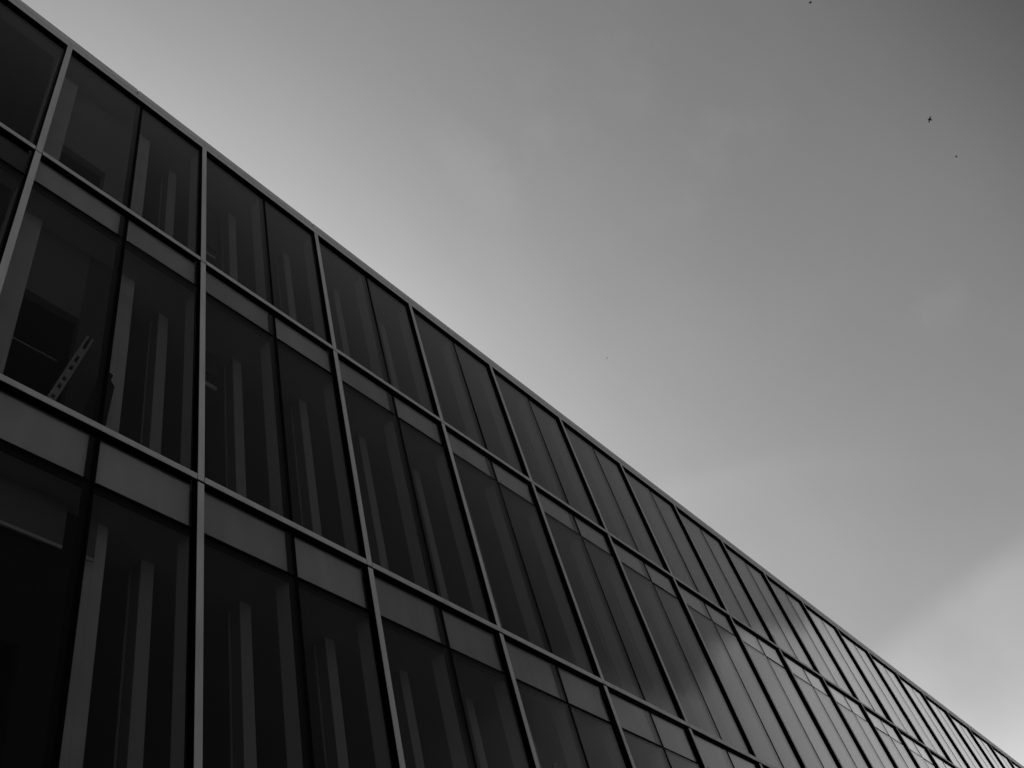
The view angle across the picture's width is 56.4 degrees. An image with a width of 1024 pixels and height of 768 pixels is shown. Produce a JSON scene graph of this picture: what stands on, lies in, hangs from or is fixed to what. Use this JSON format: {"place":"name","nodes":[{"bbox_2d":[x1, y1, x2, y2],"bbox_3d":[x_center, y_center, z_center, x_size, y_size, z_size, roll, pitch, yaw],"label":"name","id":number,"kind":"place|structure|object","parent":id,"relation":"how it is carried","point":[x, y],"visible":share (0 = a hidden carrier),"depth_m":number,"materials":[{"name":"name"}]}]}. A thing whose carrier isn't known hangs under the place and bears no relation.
{"place":"outdoors","nodes":[
{"label":"outdoors","id":0,"kind":"place"},
{"bbox_2d":[83,373,114,426],"bbox_3d":[-4.280,0.286,9.764,0.024,1.480,0.385,-40,-51,16],"label":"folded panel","id":1,"kind":"object","parent":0,"point":[88,411],"visible":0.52,"depth_m":9.93,"materials":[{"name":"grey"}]},
{"bbox_2d":[0,0,1023,767],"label":"office building","id":2,"kind":"structure","parent":0,"point":[308,494],"depth_m":13.13,"materials":[{"name":"glass"}]},
{"bbox_2d":[35,48,65,145],"bbox_3d":[-6.571,-4.183,12.586,0.020,3.422,1.087,-40,-51,17],"label":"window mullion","id":3,"kind":"structure","parent":2,"relation":"in","point":[65,48],"depth_m":12.80,"materials":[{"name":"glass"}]},
{"bbox_2d":[47,335,93,400],"bbox_3d":[-4.599,-0.005,9.740,0.036,1.959,0.533,-40,-51,16],"label":"slotted board","id":4,"kind":"object","parent":2,"relation":"on","point":[66,374],"visible":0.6,"depth_m":9.96,"materials":[{"name":"grey metal"}]},
{"bbox_2d":[886,667,923,719],"bbox_3d":[13.276,10.817,31.416,0.021,3.422,1.087,-40,-51,16],"label":"window pane","id":5,"kind":"structure","parent":2,"relation":"in","point":[893,674],"depth_m":32.41,"materials":[{"name":"grey glass"}]},
{"bbox_2d":[899,677,961,767],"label":"window pane","id":6,"kind":"structure","parent":2,"relation":"in","point":[918,703],"depth_m":32.22,"materials":[{"name":"grey glass"}]},
{"bbox_2d":[910,685,967,767],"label":"window pane","id":7,"kind":"structure","parent":2,"relation":"in","point":[918,694],"depth_m":32.94,"materials":[{"name":"grey glass"}]},
{"bbox_2d":[926,697,975,767],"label":"window pane","id":8,"kind":"structure","parent":2,"relation":"in","point":[932,704],"depth_m":33.91,"materials":[{"name":"grey glass"}]},
{"bbox_2d":[935,704,981,767],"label":"window pane","id":9,"kind":"structure","parent":2,"relation":"in","point":[960,739],"depth_m":34.64,"materials":[{"name":"grey glass"}]},
{"bbox_2d":[950,716,987,767],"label":"window pane","id":10,"kind":"structure","parent":2,"relation":"in","point":[961,730],"depth_m":35.61,"materials":[{"name":"grey glass"}]},
{"bbox_2d":[959,722,992,767],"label":"window pane","id":11,"kind":"structure","parent":2,"relation":"in","point":[965,729],"depth_m":36.33,"materials":[{"name":"grey glass"}]},
{"bbox_2d":[972,732,998,767],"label":"window pane","id":12,"kind":"structure","parent":2,"relation":"in","point":[980,742],"depth_m":37.34,"materials":[{"name":"grey glass"}]},
{"bbox_2d":[979,737,1003,767],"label":"window pane","id":13,"kind":"structure","parent":2,"relation":"in","point":[987,746],"depth_m":38.03,"materials":[{"name":"grey glass"}]},
{"bbox_2d":[992,747,1008,767],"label":"window pane","id":14,"kind":"structure","parent":2,"relation":"in","point":[996,751],"depth_m":39.03,"materials":[{"name":"grey glass"}]},
{"bbox_2d":[1000,753,1012,767],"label":"window pane","id":15,"kind":"structure","parent":2,"relation":"in","point":[1006,760],"depth_m":39.69,"materials":[{"name":"grey glass"}]},
{"bbox_2d":[21,0,1023,765],"label":"sky","id":16,"kind":"structure","parent":0,"point":[805,311],"materials":[{"name":"grey"}]}
]}

